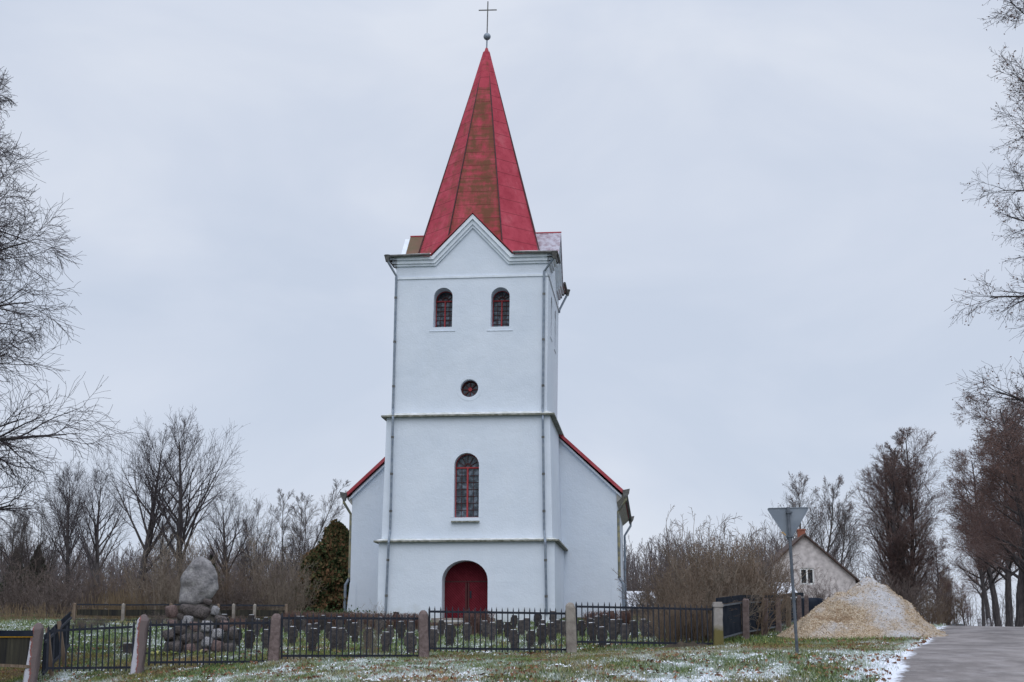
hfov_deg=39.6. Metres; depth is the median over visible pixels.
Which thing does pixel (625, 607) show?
iron fence panel
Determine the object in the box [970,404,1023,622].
avenue tree
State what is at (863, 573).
bare shrub
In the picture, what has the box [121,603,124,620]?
fence post
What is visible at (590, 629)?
grave cross
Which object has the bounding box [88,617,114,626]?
bare shrub
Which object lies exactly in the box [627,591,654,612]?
shed
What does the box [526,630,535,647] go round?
grave cross
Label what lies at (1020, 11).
bare tree
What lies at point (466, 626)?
grave cross
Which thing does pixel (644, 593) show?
bare shrub
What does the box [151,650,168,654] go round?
leafy plant
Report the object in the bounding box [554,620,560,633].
grave cross
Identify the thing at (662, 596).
bare shrub
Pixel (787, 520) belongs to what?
road sign
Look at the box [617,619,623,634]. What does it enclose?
grave cross
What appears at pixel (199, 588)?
stone monument
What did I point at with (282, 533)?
slender tree
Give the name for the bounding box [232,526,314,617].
bare shrub
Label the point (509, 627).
grave cross
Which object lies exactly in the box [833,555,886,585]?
bare shrub
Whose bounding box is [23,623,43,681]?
fence post
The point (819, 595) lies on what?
bare shrub
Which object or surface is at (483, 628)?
grave cross
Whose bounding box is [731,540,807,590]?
bare shrub
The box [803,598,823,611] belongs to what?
covered heap
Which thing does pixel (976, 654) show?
road
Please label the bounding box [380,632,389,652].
grave cross
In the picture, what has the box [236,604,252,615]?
fence panel
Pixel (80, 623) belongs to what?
bare shrub
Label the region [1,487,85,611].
bare tree
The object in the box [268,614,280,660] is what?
fence post
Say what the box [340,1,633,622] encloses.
church
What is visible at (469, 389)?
window
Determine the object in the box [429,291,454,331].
window
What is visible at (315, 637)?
grave cross
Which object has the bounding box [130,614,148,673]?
fence post
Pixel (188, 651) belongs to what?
leafy plant
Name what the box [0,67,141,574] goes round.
bare tree
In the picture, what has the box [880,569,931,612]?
bare shrub
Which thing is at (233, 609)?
fence post
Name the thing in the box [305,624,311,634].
grave cross
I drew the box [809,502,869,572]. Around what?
slender tree
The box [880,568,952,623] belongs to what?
bare shrub
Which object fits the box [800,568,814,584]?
window
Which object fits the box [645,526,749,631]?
bare shrub
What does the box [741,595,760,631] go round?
sheet fence panel
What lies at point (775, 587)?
bare shrub
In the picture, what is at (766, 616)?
fence post
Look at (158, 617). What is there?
bare shrub
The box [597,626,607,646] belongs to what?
grave cross
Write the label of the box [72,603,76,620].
fence post
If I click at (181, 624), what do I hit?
iron fence panel
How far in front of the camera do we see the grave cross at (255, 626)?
51.28 m
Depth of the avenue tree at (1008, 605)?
123.21 m
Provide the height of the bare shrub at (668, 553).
4.906 m
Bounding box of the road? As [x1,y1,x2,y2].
[877,626,1023,681]
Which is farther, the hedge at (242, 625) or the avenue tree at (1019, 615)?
the avenue tree at (1019, 615)
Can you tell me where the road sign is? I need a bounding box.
[767,507,807,652]
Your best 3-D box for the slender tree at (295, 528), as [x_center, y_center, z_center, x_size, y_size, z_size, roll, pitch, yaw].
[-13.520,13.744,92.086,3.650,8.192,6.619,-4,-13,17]
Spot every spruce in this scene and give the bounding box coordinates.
[17,548,54,609]
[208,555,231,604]
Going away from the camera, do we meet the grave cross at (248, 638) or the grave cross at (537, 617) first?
the grave cross at (248, 638)
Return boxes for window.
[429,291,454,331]
[451,450,481,522]
[457,376,481,400]
[487,291,512,330]
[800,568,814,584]
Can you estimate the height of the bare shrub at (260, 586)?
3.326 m
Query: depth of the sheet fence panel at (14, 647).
34.03 m
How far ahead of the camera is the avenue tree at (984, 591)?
156.17 m
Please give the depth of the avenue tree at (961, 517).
138.62 m
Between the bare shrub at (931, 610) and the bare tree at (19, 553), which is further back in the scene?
the bare shrub at (931, 610)
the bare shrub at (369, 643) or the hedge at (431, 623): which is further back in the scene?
the hedge at (431, 623)
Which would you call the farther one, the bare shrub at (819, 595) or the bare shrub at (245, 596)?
the bare shrub at (819, 595)
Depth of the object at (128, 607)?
62.39 m
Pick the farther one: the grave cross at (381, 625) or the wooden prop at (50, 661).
the grave cross at (381, 625)
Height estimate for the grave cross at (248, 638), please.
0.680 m
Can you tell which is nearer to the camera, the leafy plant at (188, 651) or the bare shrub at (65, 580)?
the leafy plant at (188, 651)
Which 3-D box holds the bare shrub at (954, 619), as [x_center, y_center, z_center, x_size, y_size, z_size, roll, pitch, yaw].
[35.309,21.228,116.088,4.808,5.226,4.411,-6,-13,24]
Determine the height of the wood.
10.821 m
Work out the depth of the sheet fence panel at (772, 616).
50.54 m
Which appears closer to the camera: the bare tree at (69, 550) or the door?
the door
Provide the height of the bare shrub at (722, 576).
3.272 m
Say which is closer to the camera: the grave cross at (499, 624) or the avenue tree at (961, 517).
the grave cross at (499, 624)
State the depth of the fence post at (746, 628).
43.50 m
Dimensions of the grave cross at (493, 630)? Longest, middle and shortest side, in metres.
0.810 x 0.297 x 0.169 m
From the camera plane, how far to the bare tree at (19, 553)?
94.86 m
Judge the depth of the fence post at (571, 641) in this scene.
38.59 m
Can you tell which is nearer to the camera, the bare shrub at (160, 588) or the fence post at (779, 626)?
the fence post at (779, 626)
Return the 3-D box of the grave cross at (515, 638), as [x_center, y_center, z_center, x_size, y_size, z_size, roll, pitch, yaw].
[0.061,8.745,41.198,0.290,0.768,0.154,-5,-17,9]
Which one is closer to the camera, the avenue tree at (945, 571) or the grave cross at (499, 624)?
the grave cross at (499, 624)
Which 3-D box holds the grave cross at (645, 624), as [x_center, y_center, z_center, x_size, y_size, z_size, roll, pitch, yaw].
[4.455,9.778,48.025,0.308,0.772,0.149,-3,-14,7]
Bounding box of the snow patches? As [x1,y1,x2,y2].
[0,621,943,681]
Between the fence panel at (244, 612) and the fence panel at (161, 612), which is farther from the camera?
the fence panel at (244, 612)
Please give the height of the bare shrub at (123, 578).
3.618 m
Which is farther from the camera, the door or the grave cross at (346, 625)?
the door
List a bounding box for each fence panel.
[0,630,32,667]
[41,611,71,675]
[45,621,134,671]
[77,604,121,620]
[125,604,168,620]
[145,617,270,665]
[220,604,231,615]
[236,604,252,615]
[257,605,284,615]
[280,612,418,658]
[428,606,566,652]
[575,602,713,645]
[716,595,742,638]
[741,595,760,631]
[760,595,775,628]
[774,594,784,625]
[785,593,795,621]
[796,592,803,616]
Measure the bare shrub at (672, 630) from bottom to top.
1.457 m
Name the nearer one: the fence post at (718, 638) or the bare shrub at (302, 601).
the fence post at (718, 638)
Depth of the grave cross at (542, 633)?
43.74 m
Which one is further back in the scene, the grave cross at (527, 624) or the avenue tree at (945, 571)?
the avenue tree at (945, 571)
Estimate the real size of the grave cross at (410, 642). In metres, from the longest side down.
0.745 x 0.343 x 0.161 m
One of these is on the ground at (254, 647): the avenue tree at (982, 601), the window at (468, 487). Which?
the avenue tree at (982, 601)
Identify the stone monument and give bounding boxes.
[163,556,237,652]
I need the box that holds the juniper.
[281,602,381,623]
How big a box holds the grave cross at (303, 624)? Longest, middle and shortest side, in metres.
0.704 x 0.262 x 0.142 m
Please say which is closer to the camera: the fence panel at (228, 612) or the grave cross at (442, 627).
the grave cross at (442, 627)
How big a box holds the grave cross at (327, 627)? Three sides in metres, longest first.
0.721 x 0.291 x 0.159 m
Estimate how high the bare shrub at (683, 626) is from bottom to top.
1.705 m
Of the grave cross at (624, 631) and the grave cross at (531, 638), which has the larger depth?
the grave cross at (624, 631)
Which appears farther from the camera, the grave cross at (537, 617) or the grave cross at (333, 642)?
the grave cross at (537, 617)
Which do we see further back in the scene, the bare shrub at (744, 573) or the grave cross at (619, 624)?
the grave cross at (619, 624)
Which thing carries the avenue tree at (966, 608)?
on the ground at (254, 647)
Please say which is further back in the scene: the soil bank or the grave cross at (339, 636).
the grave cross at (339, 636)
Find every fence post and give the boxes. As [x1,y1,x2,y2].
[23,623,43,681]
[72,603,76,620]
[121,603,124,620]
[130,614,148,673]
[232,604,234,618]
[253,604,256,616]
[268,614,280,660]
[418,610,428,658]
[565,602,576,653]
[712,602,723,645]
[742,598,749,638]
[762,598,767,635]
[775,598,781,631]
[786,596,790,627]
[797,595,801,620]
[804,595,808,615]
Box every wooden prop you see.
[45,628,53,676]
[57,621,66,665]
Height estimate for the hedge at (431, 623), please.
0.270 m
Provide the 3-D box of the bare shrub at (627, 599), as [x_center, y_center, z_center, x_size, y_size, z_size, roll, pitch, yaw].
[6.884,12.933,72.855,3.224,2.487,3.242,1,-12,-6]
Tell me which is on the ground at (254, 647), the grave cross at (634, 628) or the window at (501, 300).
the grave cross at (634, 628)
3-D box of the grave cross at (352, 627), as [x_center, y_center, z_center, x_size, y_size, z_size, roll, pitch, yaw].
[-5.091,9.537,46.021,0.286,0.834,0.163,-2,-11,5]
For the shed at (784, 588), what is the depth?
85.23 m
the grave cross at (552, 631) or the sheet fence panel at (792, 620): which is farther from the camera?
the sheet fence panel at (792, 620)
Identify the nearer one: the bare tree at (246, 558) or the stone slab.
the stone slab
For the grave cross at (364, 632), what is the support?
on the ground at (254, 647)
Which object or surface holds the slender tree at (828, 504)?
on the ground at (254, 647)
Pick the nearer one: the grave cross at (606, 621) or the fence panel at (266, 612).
the grave cross at (606, 621)
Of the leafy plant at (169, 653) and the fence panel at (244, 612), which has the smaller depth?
the leafy plant at (169, 653)
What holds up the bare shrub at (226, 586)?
on the ground at (254, 647)
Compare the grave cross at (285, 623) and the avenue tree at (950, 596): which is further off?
the avenue tree at (950, 596)
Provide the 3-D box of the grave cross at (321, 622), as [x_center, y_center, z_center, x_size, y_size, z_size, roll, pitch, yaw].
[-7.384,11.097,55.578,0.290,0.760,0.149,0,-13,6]
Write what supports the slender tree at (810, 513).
on the ground at (254, 647)
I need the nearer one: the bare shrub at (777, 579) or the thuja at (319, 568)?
the bare shrub at (777, 579)
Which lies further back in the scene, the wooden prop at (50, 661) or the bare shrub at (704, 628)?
the bare shrub at (704, 628)
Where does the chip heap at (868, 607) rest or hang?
on the ground at (254, 647)
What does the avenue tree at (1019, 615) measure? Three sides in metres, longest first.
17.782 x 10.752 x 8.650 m
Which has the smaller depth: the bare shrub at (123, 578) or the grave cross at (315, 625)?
the grave cross at (315, 625)
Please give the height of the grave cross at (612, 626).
0.839 m
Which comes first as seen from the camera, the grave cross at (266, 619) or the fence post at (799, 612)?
the grave cross at (266, 619)
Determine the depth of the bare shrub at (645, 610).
49.11 m
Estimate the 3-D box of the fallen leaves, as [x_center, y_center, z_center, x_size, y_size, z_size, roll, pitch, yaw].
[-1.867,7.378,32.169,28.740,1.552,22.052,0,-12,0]
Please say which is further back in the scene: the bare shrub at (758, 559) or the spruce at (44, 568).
the spruce at (44, 568)
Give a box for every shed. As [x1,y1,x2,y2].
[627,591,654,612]
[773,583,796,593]
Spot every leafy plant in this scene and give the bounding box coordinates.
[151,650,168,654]
[158,651,187,654]
[182,649,206,653]
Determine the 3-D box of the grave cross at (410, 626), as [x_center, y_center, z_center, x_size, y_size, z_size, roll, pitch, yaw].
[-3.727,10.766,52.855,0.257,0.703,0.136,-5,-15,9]
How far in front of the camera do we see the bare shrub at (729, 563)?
49.69 m
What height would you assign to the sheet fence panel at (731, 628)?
1.374 m
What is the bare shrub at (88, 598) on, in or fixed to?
on the ground at (254, 647)
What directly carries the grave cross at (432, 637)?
on the ground at (254, 647)
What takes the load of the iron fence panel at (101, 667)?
attached to the fence post at (139, 650)
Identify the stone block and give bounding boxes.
[122,643,131,653]
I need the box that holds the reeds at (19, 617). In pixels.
[0,602,108,619]
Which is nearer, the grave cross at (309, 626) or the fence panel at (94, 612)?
the grave cross at (309, 626)
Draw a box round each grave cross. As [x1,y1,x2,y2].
[235,629,242,646]
[244,630,254,649]
[247,615,255,630]
[253,619,260,635]
[261,629,267,648]
[262,617,268,628]
[283,619,291,633]
[289,626,297,644]
[295,616,301,632]
[301,616,305,630]
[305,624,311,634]
[307,628,317,651]
[314,623,320,632]
[319,615,326,630]
[326,622,332,638]
[328,627,337,649]
[337,616,342,627]
[337,628,347,649]
[345,620,351,635]
[350,623,358,642]
[363,628,371,647]
[375,620,383,634]
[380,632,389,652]
[386,625,393,642]
[397,621,405,639]
[404,632,416,652]
[408,621,413,631]
[430,629,438,646]
[438,620,444,635]
[445,624,455,645]
[462,623,471,640]
[481,621,488,637]
[488,622,495,641]
[497,619,503,634]
[503,621,511,637]
[509,629,517,650]
[510,615,517,628]
[517,620,525,636]
[523,618,530,631]
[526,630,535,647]
[535,614,541,626]
[536,624,546,645]
[546,622,556,641]
[549,611,556,622]
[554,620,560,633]
[559,621,565,637]
[577,620,585,636]
[588,622,596,640]
[594,616,601,630]
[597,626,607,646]
[601,615,608,630]
[608,619,618,640]
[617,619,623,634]
[622,624,629,640]
[629,620,636,638]
[639,619,647,636]
[646,623,655,637]
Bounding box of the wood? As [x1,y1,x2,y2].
[0,521,1023,626]
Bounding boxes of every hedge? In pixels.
[228,617,262,628]
[280,610,417,629]
[430,622,460,626]
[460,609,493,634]
[582,610,633,627]
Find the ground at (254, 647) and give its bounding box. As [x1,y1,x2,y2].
[0,608,916,681]
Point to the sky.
(769, 235)
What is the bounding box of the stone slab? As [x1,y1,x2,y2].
[430,626,445,633]
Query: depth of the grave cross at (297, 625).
54.38 m
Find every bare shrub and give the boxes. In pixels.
[0,552,73,612]
[0,569,56,615]
[25,554,116,613]
[55,570,126,616]
[58,614,100,628]
[80,561,144,616]
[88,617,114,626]
[93,555,174,608]
[116,542,191,618]
[120,525,219,618]
[147,612,169,623]
[148,534,223,608]
[160,561,246,610]
[187,540,255,617]
[211,570,281,618]
[222,552,289,617]
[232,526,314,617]
[235,553,299,609]
[251,550,327,615]
[356,603,385,654]
[614,551,701,619]
[624,570,666,615]
[628,590,668,634]
[633,546,730,636]
[638,595,704,641]
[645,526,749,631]
[647,537,779,636]
[648,588,713,642]
[655,506,744,602]
[659,513,773,597]
[665,582,743,641]
[669,519,769,604]
[679,531,818,635]
[686,527,798,600]
[698,526,799,631]
[716,551,800,630]
[721,541,794,591]
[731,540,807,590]
[790,569,852,598]
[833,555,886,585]
[844,562,902,589]
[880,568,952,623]
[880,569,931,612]
[912,586,948,624]
[914,568,973,625]
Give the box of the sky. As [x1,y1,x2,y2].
[0,0,1023,626]
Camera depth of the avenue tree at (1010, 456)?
97.98 m
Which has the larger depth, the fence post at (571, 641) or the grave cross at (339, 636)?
the grave cross at (339, 636)
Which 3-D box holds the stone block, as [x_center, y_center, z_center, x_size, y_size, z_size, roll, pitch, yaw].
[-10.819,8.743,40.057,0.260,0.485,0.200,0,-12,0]
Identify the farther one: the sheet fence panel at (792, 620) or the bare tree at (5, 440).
the sheet fence panel at (792, 620)
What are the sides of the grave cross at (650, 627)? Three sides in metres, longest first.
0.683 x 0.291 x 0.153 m
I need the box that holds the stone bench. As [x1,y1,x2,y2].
[444,621,462,623]
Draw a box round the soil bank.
[658,641,708,648]
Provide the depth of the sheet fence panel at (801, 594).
62.36 m
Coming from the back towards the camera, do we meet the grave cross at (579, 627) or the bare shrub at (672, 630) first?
the grave cross at (579, 627)
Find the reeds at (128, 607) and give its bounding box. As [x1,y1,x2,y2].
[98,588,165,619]
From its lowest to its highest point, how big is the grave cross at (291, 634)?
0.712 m
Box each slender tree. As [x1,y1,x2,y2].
[145,486,192,577]
[262,479,350,612]
[278,492,321,579]
[759,472,834,548]
[779,474,863,562]
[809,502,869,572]
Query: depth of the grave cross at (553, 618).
58.66 m
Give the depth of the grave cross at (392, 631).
46.02 m
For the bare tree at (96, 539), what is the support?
on the ground at (254, 647)
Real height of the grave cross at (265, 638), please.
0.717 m
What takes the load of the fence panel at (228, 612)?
on the ground at (254, 647)
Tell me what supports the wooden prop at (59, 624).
on the ground at (254, 647)
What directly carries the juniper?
on the ground at (254, 647)
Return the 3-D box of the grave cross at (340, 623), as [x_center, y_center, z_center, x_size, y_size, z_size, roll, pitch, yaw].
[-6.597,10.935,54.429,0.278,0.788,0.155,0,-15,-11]
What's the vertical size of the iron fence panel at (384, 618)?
1.184 m
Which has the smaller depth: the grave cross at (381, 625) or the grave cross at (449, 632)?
the grave cross at (449, 632)
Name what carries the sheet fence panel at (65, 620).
on the ground at (254, 647)
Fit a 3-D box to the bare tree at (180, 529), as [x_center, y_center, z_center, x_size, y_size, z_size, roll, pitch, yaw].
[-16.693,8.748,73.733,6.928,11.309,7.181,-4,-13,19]
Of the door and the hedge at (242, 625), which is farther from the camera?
the door
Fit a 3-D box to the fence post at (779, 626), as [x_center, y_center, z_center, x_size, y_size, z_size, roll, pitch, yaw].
[9.636,10.069,51.447,0.203,1.520,0.196,-4,-14,16]
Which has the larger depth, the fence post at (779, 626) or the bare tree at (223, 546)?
the bare tree at (223, 546)
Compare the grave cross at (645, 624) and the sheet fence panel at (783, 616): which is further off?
the sheet fence panel at (783, 616)
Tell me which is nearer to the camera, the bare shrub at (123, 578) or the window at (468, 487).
the window at (468, 487)
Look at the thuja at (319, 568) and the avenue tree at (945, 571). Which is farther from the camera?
the avenue tree at (945, 571)
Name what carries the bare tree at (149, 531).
on the ground at (254, 647)
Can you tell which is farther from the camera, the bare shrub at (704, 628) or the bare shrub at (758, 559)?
the bare shrub at (758, 559)
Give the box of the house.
[758,529,859,599]
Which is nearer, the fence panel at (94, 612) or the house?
the fence panel at (94, 612)
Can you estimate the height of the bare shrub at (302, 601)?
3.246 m
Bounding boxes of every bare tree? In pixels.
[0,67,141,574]
[0,498,35,611]
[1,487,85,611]
[28,458,96,606]
[52,457,138,607]
[80,411,210,607]
[116,405,249,605]
[190,480,277,608]
[233,498,280,607]
[945,0,1023,431]
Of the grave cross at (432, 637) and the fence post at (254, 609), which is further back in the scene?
the fence post at (254, 609)
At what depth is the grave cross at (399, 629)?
49.69 m
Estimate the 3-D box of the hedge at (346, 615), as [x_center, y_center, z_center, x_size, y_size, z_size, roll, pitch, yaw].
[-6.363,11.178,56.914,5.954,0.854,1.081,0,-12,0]
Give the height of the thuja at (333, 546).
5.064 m
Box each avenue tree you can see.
[849,424,951,604]
[918,537,954,616]
[930,441,1017,625]
[935,571,957,625]
[939,430,1023,626]
[940,474,1017,625]
[947,385,1023,562]
[952,584,974,625]
[953,419,1023,626]
[955,524,1000,625]
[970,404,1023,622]
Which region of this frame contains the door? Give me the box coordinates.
[444,561,487,617]
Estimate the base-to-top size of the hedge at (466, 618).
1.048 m
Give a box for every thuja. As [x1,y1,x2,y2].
[288,546,341,613]
[300,519,349,612]
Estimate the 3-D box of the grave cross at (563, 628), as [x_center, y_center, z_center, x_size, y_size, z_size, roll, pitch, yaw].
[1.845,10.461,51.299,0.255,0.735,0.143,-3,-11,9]
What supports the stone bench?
on the ground at (254, 647)
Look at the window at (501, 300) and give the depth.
65.89 m
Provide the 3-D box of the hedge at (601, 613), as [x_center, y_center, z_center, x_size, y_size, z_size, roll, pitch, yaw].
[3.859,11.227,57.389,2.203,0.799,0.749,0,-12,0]
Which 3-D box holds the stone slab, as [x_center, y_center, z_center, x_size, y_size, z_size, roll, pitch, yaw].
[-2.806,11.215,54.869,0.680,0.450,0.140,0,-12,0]
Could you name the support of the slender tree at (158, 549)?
on the ground at (254, 647)
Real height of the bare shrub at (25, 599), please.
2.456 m
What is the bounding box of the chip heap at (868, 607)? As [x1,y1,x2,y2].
[776,577,947,638]
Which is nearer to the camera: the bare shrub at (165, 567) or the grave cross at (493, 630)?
the grave cross at (493, 630)
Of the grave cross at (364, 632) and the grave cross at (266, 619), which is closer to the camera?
the grave cross at (364, 632)
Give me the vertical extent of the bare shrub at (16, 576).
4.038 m
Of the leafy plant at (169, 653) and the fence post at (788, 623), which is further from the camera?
the fence post at (788, 623)
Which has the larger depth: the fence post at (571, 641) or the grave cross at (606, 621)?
the grave cross at (606, 621)
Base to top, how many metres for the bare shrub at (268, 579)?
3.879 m
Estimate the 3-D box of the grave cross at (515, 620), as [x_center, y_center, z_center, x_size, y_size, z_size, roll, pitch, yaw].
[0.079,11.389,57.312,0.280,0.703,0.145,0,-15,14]
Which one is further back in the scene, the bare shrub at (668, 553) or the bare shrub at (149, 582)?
the bare shrub at (149, 582)
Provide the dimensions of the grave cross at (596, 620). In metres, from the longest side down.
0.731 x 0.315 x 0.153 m
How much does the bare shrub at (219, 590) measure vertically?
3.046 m
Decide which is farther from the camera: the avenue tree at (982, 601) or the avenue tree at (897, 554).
the avenue tree at (982, 601)
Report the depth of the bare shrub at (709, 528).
59.39 m
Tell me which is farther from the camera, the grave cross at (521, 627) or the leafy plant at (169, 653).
the grave cross at (521, 627)
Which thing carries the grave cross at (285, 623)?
on the ground at (254, 647)
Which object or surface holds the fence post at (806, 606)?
on the ground at (254, 647)
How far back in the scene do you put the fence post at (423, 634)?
36.81 m
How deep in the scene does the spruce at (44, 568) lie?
110.20 m
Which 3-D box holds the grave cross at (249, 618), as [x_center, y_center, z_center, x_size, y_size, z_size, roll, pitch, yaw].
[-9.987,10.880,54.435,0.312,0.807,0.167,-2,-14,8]
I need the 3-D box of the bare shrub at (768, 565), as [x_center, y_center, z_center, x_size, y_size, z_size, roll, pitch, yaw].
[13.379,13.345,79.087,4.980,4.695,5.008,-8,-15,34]
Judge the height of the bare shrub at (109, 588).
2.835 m
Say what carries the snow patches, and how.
on the ground at (254, 647)
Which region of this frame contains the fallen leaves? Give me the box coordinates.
[1,636,931,681]

